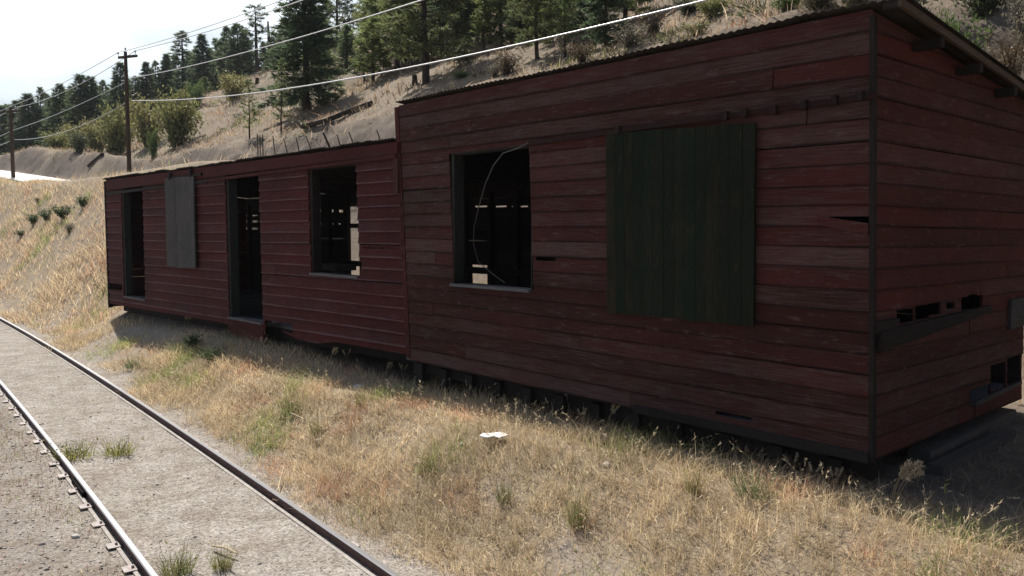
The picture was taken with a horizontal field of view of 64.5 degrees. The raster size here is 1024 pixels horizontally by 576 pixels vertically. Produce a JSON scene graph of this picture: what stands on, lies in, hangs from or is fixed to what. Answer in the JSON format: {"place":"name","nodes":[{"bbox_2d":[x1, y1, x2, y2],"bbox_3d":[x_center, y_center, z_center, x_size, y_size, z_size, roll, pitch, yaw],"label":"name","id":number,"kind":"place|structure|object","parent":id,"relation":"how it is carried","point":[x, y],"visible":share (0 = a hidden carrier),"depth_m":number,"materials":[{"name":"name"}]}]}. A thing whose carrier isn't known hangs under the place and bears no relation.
{"place":"outdoors","nodes":[
{"label":"outdoors","id":0,"kind":"place"},
{"bbox_2d":[0,170,68,181],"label":"road","id":1,"kind":"structure","parent":0,"point":[19,176],"depth_m":57.30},
{"bbox_2d":[0,0,365,129],"label":"sky","id":2,"kind":"structure","parent":0,"point":[43,43],"materials":[{"name":"white"}]},
{"bbox_2d":[0,0,1023,575],"bbox_3d":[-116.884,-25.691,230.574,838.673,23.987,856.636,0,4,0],"label":"ground","id":3,"kind":"structure","parent":0,"point":[264,524],"depth_m":8.50,"materials":[{"name":"soil"}]},
{"bbox_2d":[0,105,8,154],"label":"conifer tree","id":4,"kind":"object","parent":3,"relation":"on","point":[4,120],"visible":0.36,"depth_m":97.78,"materials":[{"name":"green plant"}]},
{"bbox_2d":[5,107,18,176],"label":"utility pole","id":5,"kind":"object","parent":3,"relation":"on","point":[12,158],"visible":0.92,"depth_m":55.36,"materials":[{"name":"brown wood"}]},
{"bbox_2d":[0,99,27,154],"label":"conifer tree","id":6,"kind":"object","parent":3,"relation":"on","point":[14,102],"visible":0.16,"depth_m":96.33,"materials":[{"name":"green plant"}]},
{"bbox_2d":[3,93,48,154],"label":"conifer tree","id":7,"kind":"object","parent":3,"relation":"on","point":[24,114],"visible":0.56,"depth_m":94.00,"materials":[{"name":"green plant"}]},
{"bbox_2d":[24,87,50,147],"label":"conifer tree","id":8,"kind":"object","parent":3,"relation":"on","point":[39,89],"visible":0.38,"depth_m":94.62,"materials":[{"name":"green plant"}]},
{"bbox_2d":[35,83,72,146],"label":"conifer tree","id":9,"kind":"object","parent":3,"relation":"on","point":[57,103],"visible":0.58,"depth_m":88.54,"materials":[{"name":"green plant"}]},
{"bbox_2d":[38,129,70,149],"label":"shrub","id":10,"kind":"object","parent":3,"relation":"on","point":[55,141],"visible":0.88,"depth_m":74.45,"materials":[{"name":"green plant"}]},
{"bbox_2d":[51,205,74,219],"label":"bank plant","id":11,"kind":"object","parent":3,"relation":"on","point":[62,212],"visible":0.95,"depth_m":32.89,"materials":[{"name":"green plant"}]},
{"bbox_2d":[37,435,98,460],"bbox_3d":[-5.206,1.900,9.664,0.720,0.267,0.751,4,5,41],"label":"weed","id":12,"kind":"object","parent":3,"relation":"on","point":[67,452],"visible":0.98,"depth_m":9.66,"materials":[{"name":"green plant"}]},
{"bbox_2d":[55,120,84,149],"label":"shrub","id":13,"kind":"object","parent":3,"relation":"on","point":[67,127],"visible":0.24,"depth_m":78.53,"materials":[{"name":"green plant"}]},
{"bbox_2d":[64,129,90,152],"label":"shrub","id":14,"kind":"object","parent":3,"relation":"on","point":[78,144],"visible":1,"depth_m":63.13,"materials":[{"name":"green plant"}]},
{"bbox_2d":[55,72,104,143],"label":"conifer tree","id":15,"kind":"object","parent":3,"relation":"on","point":[78,79],"visible":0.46,"depth_m":85.50,"materials":[{"name":"green plant"}]},
{"bbox_2d":[68,116,106,152],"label":"shrub","id":16,"kind":"object","parent":3,"relation":"on","point":[92,135],"visible":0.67,"depth_m":66.99,"materials":[{"name":"green plant"}]},
{"bbox_2d":[68,75,109,136],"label":"conifer tree","id":17,"kind":"object","parent":3,"relation":"on","point":[91,84],"visible":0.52,"depth_m":85.75,"materials":[{"name":"green plant"}]},
{"bbox_2d":[93,80,110,122],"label":"conifer tree","id":18,"kind":"object","parent":3,"relation":"on","point":[103,88],"visible":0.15,"depth_m":89.27,"materials":[{"name":"green plant"}]},
{"bbox_2d":[91,96,138,154],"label":"shrub","id":19,"kind":"object","parent":3,"relation":"on","point":[114,127],"visible":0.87,"depth_m":60.40,"materials":[{"name":"green plant"}]},
{"bbox_2d":[91,431,143,458],"bbox_3d":[-4.745,1.886,9.761,0.592,0.267,0.618,-1,4,-11],"label":"weed","id":20,"kind":"object","parent":3,"relation":"on","point":[119,450],"visible":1,"depth_m":9.74,"materials":[{"name":"green plant"}]},
{"bbox_2d":[104,62,136,116],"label":"conifer tree","id":21,"kind":"object","parent":3,"relation":"on","point":[116,92],"visible":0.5,"depth_m":90.75,"materials":[{"name":"green plant"}]},
{"bbox_2d":[117,48,137,171],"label":"utility pole","id":22,"kind":"object","parent":3,"relation":"on","point":[127,119],"visible":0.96,"depth_m":41.40,"materials":[{"name":"brown wood"}]},
{"bbox_2d":[118,0,282,52],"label":"power line","id":23,"kind":"object","parent":22,"relation":"attached to","point":[207,26],"visible":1,"depth_m":32.25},
{"bbox_2d":[135,0,302,50],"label":"power line","id":24,"kind":"object","parent":22,"relation":"attached to","point":[223,26],"visible":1,"depth_m":32.11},
{"bbox_2d":[133,0,422,77],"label":"power line","id":25,"kind":"object","parent":22,"relation":"attached to","point":[294,38],"visible":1,"depth_m":27.00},
{"bbox_2d":[132,0,708,100],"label":"power line","id":26,"kind":"object","parent":22,"relation":"attached to","point":[675,7],"visible":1,"depth_m":19.91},
{"bbox_2d":[130,75,149,112],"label":"conifer tree","id":27,"kind":"object","parent":3,"relation":"on","point":[136,80],"visible":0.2,"depth_m":93.24,"materials":[{"name":"green plant"}]},
{"bbox_2d":[0,348,286,575],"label":"track weeds","id":28,"kind":"object","parent":3,"relation":"on","point":[16,459],"visible":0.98,"depth_m":8.22,"materials":[{"name":"plant"}]},
{"bbox_2d":[123,92,165,152],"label":"shrub","id":29,"kind":"object","parent":3,"relation":"on","point":[145,123],"visible":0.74,"depth_m":57.73,"materials":[{"name":"green plant"}]},
{"bbox_2d":[134,61,161,112],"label":"conifer tree","id":30,"kind":"object","parent":3,"relation":"on","point":[145,83],"visible":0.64,"depth_m":93.44,"materials":[{"name":"green plant"}]},
{"bbox_2d":[145,126,163,158],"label":"shrub","id":31,"kind":"object","parent":3,"relation":"on","point":[153,145],"visible":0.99,"depth_m":51.21,"materials":[{"name":"green plant"}]},
{"bbox_2d":[149,59,167,108],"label":"conifer tree","id":32,"kind":"object","parent":3,"relation":"on","point":[155,63],"visible":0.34,"depth_m":96.77,"materials":[{"name":"green plant"}]},
{"bbox_2d":[151,53,177,108],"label":"conifer tree","id":33,"kind":"object","parent":3,"relation":"on","point":[167,75],"visible":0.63,"depth_m":97.28,"materials":[{"name":"green plant"}]},
{"bbox_2d":[149,537,202,575],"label":"weed","id":34,"kind":"object","parent":3,"relation":"on","point":[177,571],"visible":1,"depth_m":6.36,"materials":[{"name":"green plant"}]},
{"bbox_2d":[0,150,353,337],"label":"bank grass","id":35,"kind":"structure","parent":3,"relation":"on","point":[41,296],"depth_m":28.57,"materials":[{"name":"plant"}]},
{"bbox_2d":[147,82,209,148],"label":"shrub","id":36,"kind":"object","parent":3,"relation":"on","point":[178,125],"visible":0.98,"depth_m":52.69,"materials":[{"name":"green plant"}]},
{"bbox_2d":[158,30,199,98],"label":"conifer tree","id":37,"kind":"object","parent":3,"relation":"on","point":[181,73],"visible":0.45,"depth_m":102.61,"materials":[{"name":"green plant"}]},
{"bbox_2d":[182,333,202,347],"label":"weed","id":38,"kind":"object","parent":3,"relation":"on","point":[193,338],"visible":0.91,"depth_m":15.07,"materials":[{"name":"green plant"}]},
{"bbox_2d":[181,80,211,106],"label":"shrub","id":39,"kind":"object","parent":3,"relation":"on","point":[195,93],"visible":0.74,"depth_m":75.44,"materials":[{"name":"green plant"}]},
{"bbox_2d":[0,317,399,575],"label":"railway track","id":40,"kind":"structure","parent":3,"relation":"on","point":[82,490],"depth_m":8.36,"materials":[{"name":"metal"}]},
{"bbox_2d":[181,34,221,92],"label":"conifer tree","id":41,"kind":"object","parent":3,"relation":"on","point":[197,71],"visible":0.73,"depth_m":98.13,"materials":[{"name":"green plant"}]},
{"bbox_2d":[199,345,226,363],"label":"weed","id":42,"kind":"object","parent":3,"relation":"on","point":[211,355],"visible":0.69,"depth_m":13.81,"materials":[{"name":"green plant"}]},
{"bbox_2d":[206,38,223,89],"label":"conifer tree","id":43,"kind":"object","parent":3,"relation":"on","point":[213,43],"visible":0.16,"depth_m":103.03,"materials":[{"name":"green plant"}]},
{"bbox_2d":[206,539,236,571],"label":"weed","id":44,"kind":"object","parent":3,"relation":"on","point":[221,565],"visible":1,"depth_m":6.45,"materials":[{"name":"green plant"}]},
{"bbox_2d":[207,25,243,84],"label":"conifer tree","id":45,"kind":"object","parent":3,"relation":"on","point":[226,29],"visible":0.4,"depth_m":95.66,"materials":[{"name":"green plant"}]},
{"bbox_2d":[216,70,249,105],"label":"shrub","id":46,"kind":"object","parent":3,"relation":"on","point":[232,88],"visible":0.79,"depth_m":64.35,"materials":[{"name":"green plant"}]},
{"bbox_2d":[218,23,254,79],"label":"conifer tree","id":47,"kind":"object","parent":3,"relation":"on","point":[230,48],"visible":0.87,"depth_m":91.45,"materials":[{"name":"green plant"}]},
{"bbox_2d":[238,77,258,138],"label":"pine tree","id":48,"kind":"object","parent":3,"relation":"on","point":[249,90],"visible":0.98,"depth_m":41.41,"materials":[{"name":"green plant"}]},
{"bbox_2d":[251,41,266,70],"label":"conifer tree","id":49,"kind":"object","parent":3,"relation":"on","point":[263,50],"visible":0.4,"depth_m":97.44,"materials":[{"name":"green plant"}]},
{"bbox_2d":[236,3,284,72],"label":"conifer tree","id":50,"kind":"object","parent":3,"relation":"on","point":[251,23],"visible":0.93,"depth_m":90.06,"materials":[{"name":"green plant"}]},
{"bbox_2d":[269,58,292,133],"bbox_3d":[-11.143,-9.221,39.306,1.233,3.906,1.248,-3,5,-38],"label":"pine tree","id":51,"kind":"object","parent":3,"relation":"on","point":[281,111],"visible":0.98,"depth_m":39.25,"materials":[{"name":"green plant"}]},
{"bbox_2d":[278,383,302,415],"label":"weed","id":52,"kind":"object","parent":3,"relation":"on","point":[292,401],"visible":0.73,"depth_m":10.49,"materials":[{"name":"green plant"}]},
{"bbox_2d":[254,0,350,111],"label":"conifer tree","id":53,"kind":"object","parent":3,"relation":"on","point":[300,23],"visible":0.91,"depth_m":42.77,"materials":[{"name":"green plant"}]},
{"bbox_2d":[307,412,324,437],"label":"weed","id":54,"kind":"object","parent":3,"relation":"on","point":[316,428],"visible":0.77,"depth_m":9.62,"materials":[{"name":"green plant"}]},
{"bbox_2d":[301,45,338,82],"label":"conifer tree","id":55,"kind":"object","parent":3,"relation":"on","point":[334,57],"visible":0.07,"depth_m":50.63,"materials":[{"name":"green plant"}]},
{"bbox_2d":[300,100,373,128],"bbox_3d":[-7.788,-7.538,35.050,3.519,1.116,1.119,1,4,15],"label":"fallen log","id":56,"kind":"object","parent":3,"relation":"on","point":[333,117],"visible":0.95,"depth_m":34.97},
{"bbox_2d":[317,0,359,35],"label":"pine tree","id":57,"kind":"object","parent":3,"relation":"on","point":[344,11],"visible":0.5,"depth_m":71.83,"materials":[{"name":"green plant"}]},
{"bbox_2d":[334,24,356,74],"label":"conifer tree","id":58,"kind":"object","parent":3,"relation":"on","point":[345,46],"visible":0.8,"depth_m":51.99,"materials":[{"name":"green plant"}]},
{"bbox_2d":[348,46,370,81],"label":"pine tree","id":59,"kind":"object","parent":3,"relation":"on","point":[357,72],"visible":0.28,"depth_m":45.93,"materials":[{"name":"green plant"}]},
{"bbox_2d":[348,14,394,82],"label":"conifer tree","id":60,"kind":"object","parent":3,"relation":"on","point":[372,59],"visible":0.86,"depth_m":42.58,"materials":[{"name":"green plant"}]},
{"bbox_2d":[352,0,394,34],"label":"conifer tree","id":61,"kind":"object","parent":3,"relation":"on","point":[360,12],"visible":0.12,"depth_m":63.10,"materials":[{"name":"green plant"}]},
{"bbox_2d":[347,0,415,67],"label":"pine tree","id":62,"kind":"object","parent":3,"relation":"on","point":[374,9],"visible":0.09,"depth_m":46.45,"materials":[{"name":"green plant"}]},
{"bbox_2d":[368,0,429,71],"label":"conifer tree","id":63,"kind":"object","parent":3,"relation":"on","point":[380,44],"visible":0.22,"depth_m":42.41,"materials":[{"name":"green plant"}]},
{"bbox_2d":[375,0,474,84],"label":"pine tree","id":64,"kind":"object","parent":3,"relation":"on","point":[417,41],"visible":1,"depth_m":34.94,"materials":[{"name":"green plant"}]},
{"bbox_2d":[417,444,437,474],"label":"weed","id":65,"kind":"object","parent":3,"relation":"on","point":[429,466],"visible":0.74,"depth_m":7.89,"materials":[{"name":"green plant"}]},
{"bbox_2d":[426,1,460,54],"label":"conifer tree","id":66,"kind":"object","parent":3,"relation":"on","point":[442,24],"visible":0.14,"depth_m":42.95,"materials":[{"name":"green plant"}]},
{"bbox_2d":[426,0,485,54],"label":"pine tree","id":67,"kind":"object","parent":3,"relation":"on","point":[464,23],"visible":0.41,"depth_m":39.41,"materials":[{"name":"green plant"}]},
{"bbox_2d":[468,0,495,54],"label":"pine tree","id":68,"kind":"object","parent":3,"relation":"on","point":[483,13],"visible":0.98,"depth_m":36.08,"materials":[{"name":"green plant"}]},
{"bbox_2d":[484,62,501,77],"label":"shrub","id":69,"kind":"object","parent":3,"relation":"on","point":[492,71],"visible":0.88,"depth_m":29.22,"materials":[{"name":"green plant"}]},
{"bbox_2d":[470,0,522,46],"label":"conifer tree","id":70,"kind":"object","parent":3,"relation":"on","point":[501,18],"visible":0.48,"depth_m":36.57,"materials":[{"name":"green plant"}]},
{"bbox_2d":[492,474,516,505],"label":"weed","id":71,"kind":"object","parent":3,"relation":"on","point":[504,489],"visible":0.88,"depth_m":6.99,"materials":[{"name":"green plant"}]},
{"bbox_2d":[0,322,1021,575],"bbox_3d":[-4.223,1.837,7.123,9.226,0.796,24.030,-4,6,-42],"label":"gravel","id":72,"kind":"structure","parent":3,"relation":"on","point":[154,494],"depth_m":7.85,"materials":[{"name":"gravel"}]},
{"bbox_2d":[491,48,530,76],"bbox_3d":[-0.129,-7.937,28.713,1.698,1.055,1.546,1,4,9],"label":"shrub","id":73,"kind":"object","parent":3,"relation":"on","point":[507,67],"visible":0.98,"depth_m":28.66,"materials":[{"name":"brown plant"}]},
{"bbox_2d":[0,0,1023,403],"bbox_3d":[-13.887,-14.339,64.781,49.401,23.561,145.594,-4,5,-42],"label":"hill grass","id":74,"kind":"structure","parent":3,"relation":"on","point":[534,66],"depth_m":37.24,"materials":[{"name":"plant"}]},
{"bbox_2d":[498,0,541,44],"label":"conifer tree","id":75,"kind":"object","parent":3,"relation":"on","point":[509,32],"visible":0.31,"depth_m":34.35,"materials":[{"name":"green plant"}]},
{"bbox_2d":[84,0,962,152],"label":"hill scrub","id":76,"kind":"object","parent":3,"relation":"on","point":[671,33],"visible":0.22,"depth_m":22.73,"materials":[{"name":"green plant"}]},
{"bbox_2d":[29,310,1023,575],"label":"dry grass","id":77,"kind":"structure","parent":3,"relation":"on","point":[163,384],"depth_m":7.28,"materials":[{"name":"plant"}]},
{"bbox_2d":[479,432,506,438],"bbox_3d":[-0.177,1.431,7.902,0.282,0.034,0.147,0,4,0],"label":"plastic lid","id":78,"kind":"object","parent":77,"relation":"on","point":[496,434],"visible":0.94,"depth_m":7.89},
{"bbox_2d":[504,0,563,59],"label":"pine tree","id":79,"kind":"object","parent":3,"relation":"on","point":[535,31],"visible":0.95,"depth_m":29.03,"materials":[{"name":"green plant"}]},
{"bbox_2d":[526,0,575,43],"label":"conifer tree","id":80,"kind":"object","parent":3,"relation":"on","point":[544,9],"visible":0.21,"depth_m":31.48,"materials":[{"name":"green plant"}]},
{"bbox_2d":[550,0,575,57],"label":"pine tree","id":81,"kind":"object","parent":3,"relation":"on","point":[564,15],"visible":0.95,"depth_m":27.50,"materials":[{"name":"green plant"}]},
{"bbox_2d":[103,0,1023,485],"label":"old shed","id":82,"kind":"structure","parent":3,"relation":"on","point":[803,234],"depth_m":7.73,"materials":[{"name":"red paint"}]},
{"bbox_2d":[309,164,367,278],"bbox_3d":[-2.606,-0.983,12.062,0.185,1.628,1.403,-4,5,-42],"label":"window frame","id":83,"kind":"structure","parent":82,"relation":"in","point":[315,204],"depth_m":12.52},
{"bbox_2d":[345,204,357,279],"bbox_3d":[-3.521,-0.894,18.289,0.110,2.000,0.830,-4,5,-42],"label":"window frame","id":84,"kind":"structure","parent":82,"relation":"in","point":[348,225],"depth_m":18.44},
{"bbox_2d":[449,145,541,292],"bbox_3d":[-0.221,-0.796,9.465,0.195,1.614,1.415,-4,5,-42],"label":"window frame","id":85,"kind":"structure","parent":82,"relation":"in","point":[457,158],"depth_m":9.93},
{"bbox_2d":[473,142,528,282],"bbox_3d":[-0.133,-0.838,9.500,0.145,1.573,1.538,-2,4,-23],"label":"hanging cable","id":86,"kind":"object","parent":82,"relation":"hanging from","point":[480,202],"visible":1,"depth_m":9.85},
{"bbox_2d":[562,477,593,529],"bbox_3d":[0.499,1.693,6.356,0.246,0.385,0.247,2,5,28],"label":"weed","id":87,"kind":"object","parent":3,"relation":"on","point":[573,522],"visible":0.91,"depth_m":6.34,"materials":[{"name":"green plant"}]},
{"bbox_2d":[561,39,600,62],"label":"shrub","id":88,"kind":"object","parent":3,"relation":"on","point":[580,57],"visible":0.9,"depth_m":24.92,"materials":[{"name":"brown plant"}]},
{"bbox_2d":[557,0,618,38],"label":"conifer tree","id":89,"kind":"object","parent":3,"relation":"on","point":[579,14],"visible":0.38,"depth_m":28.81,"materials":[{"name":"green plant"}]},
{"bbox_2d":[578,0,632,49],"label":"pine tree","id":90,"kind":"object","parent":3,"relation":"on","point":[600,16],"visible":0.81,"depth_m":25.88,"materials":[{"name":"green plant"}]},
{"bbox_2d":[607,19,651,48],"bbox_3d":[3.335,-7.260,23.461,1.424,0.859,1.259,1,4,7],"label":"shrub","id":91,"kind":"object","parent":3,"relation":"on","point":[627,37],"visible":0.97,"depth_m":23.30,"materials":[{"name":"brown plant"}]},
{"bbox_2d":[609,0,651,20],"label":"conifer tree","id":92,"kind":"object","parent":3,"relation":"on","point":[631,4],"visible":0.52,"depth_m":28.99,"materials":[{"name":"green plant"}]},
{"bbox_2d":[632,6,668,36],"bbox_3d":[4.125,-7.761,23.926,1.242,1.056,1.130,1,4,14],"label":"shrub","id":93,"kind":"object","parent":3,"relation":"on","point":[654,25],"visible":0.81,"depth_m":23.76,"materials":[{"name":"brown plant"}]},
{"bbox_2d":[669,0,699,15],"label":"shrub","id":94,"kind":"object","parent":3,"relation":"on","point":[684,8],"visible":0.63,"depth_m":25.17,"materials":[{"name":"green plant"}]},
{"bbox_2d":[681,464,707,495],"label":"weed","id":95,"kind":"object","parent":3,"relation":"on","point":[691,485],"visible":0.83,"depth_m":6.21,"materials":[{"name":"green plant"}]},
{"bbox_2d":[679,17,710,37],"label":"shrub","id":96,"kind":"object","parent":3,"relation":"on","point":[698,25],"visible":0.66,"depth_m":21.41,"materials":[{"name":"green plant"}]},
{"bbox_2d":[690,0,733,18],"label":"shrub","id":97,"kind":"object","parent":3,"relation":"on","point":[715,4],"visible":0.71,"depth_m":22.77,"materials":[{"name":"green plant"}]},
{"bbox_2d":[689,438,762,455],"bbox_3d":[1.984,1.471,7.529,0.719,0.043,0.070,3,5,37],"label":"plank","id":98,"kind":"object","parent":3,"relation":"on","point":[700,443],"visible":0.23,"depth_m":7.62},
{"bbox_2d":[718,446,782,501],"bbox_3d":[1.809,1.364,5.996,0.492,0.374,0.487,0,4,-4],"label":"weed","id":99,"kind":"object","parent":3,"relation":"on","point":[744,489],"visible":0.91,"depth_m":5.94,"materials":[{"name":"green plant"}]},
{"bbox_2d":[767,0,802,11],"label":"shrub","id":100,"kind":"object","parent":3,"relation":"on","point":[783,5],"visible":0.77,"depth_m":19.70,"materials":[{"name":"green plant"}]},
{"bbox_2d":[803,0,833,9],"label":"shrub","id":101,"kind":"object","parent":3,"relation":"on","point":[818,4],"visible":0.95,"depth_m":18.80,"materials":[{"name":"green plant"}]},
{"bbox_2d":[833,0,874,7],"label":"shrub","id":102,"kind":"object","parent":3,"relation":"on","point":[853,2],"visible":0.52,"depth_m":17.86,"materials":[{"name":"green plant"}]},
{"bbox_2d":[907,407,1015,464],"bbox_3d":[4.386,1.412,7.838,2.258,0.178,0.190,-4,5,-42],"label":"timber","id":103,"kind":"object","parent":3,"relation":"on","point":[928,450],"visible":0.7,"depth_m":7.61,"materials":[{"name":"wood"}]},
{"bbox_2d":[936,3,996,51],"bbox_3d":[7.991,-4.167,14.689,1.314,1.976,1.032,2,5,31],"label":"shrub","id":104,"kind":"object","parent":3,"relation":"on","point":[967,35],"visible":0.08,"depth_m":14.51,"materials":[{"name":"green plant"}]},
{"bbox_2d":[927,428,1015,475],"bbox_3d":[4.190,1.480,7.355,1.744,0.117,0.130,-4,5,-41],"label":"timber","id":105,"kind":"object","parent":3,"relation":"on","point":[973,451],"visible":0.9,"depth_m":7.21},
{"bbox_2d":[955,0,1005,18],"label":"shrub","id":106,"kind":"object","parent":3,"relation":"on","point":[984,8],"visible":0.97,"depth_m":15.55,"materials":[{"name":"green plant"}]},
{"bbox_2d":[978,30,1023,77],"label":"shrub","id":107,"kind":"object","parent":3,"relation":"on","point":[1011,61],"visible":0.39,"depth_m":13.27,"materials":[{"name":"brown plant"}]},
{"bbox_2d":[996,0,1023,65],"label":"shrub","id":108,"kind":"object","parent":3,"relation":"on","point":[1018,17],"visible":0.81,"depth_m":14.23,"materials":[{"name":"brown plant"}]},
{"bbox_2d":[891,459,925,505],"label":"seed grass","id":109,"kind":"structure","parent":0,"point":[905,469],"depth_m":6.00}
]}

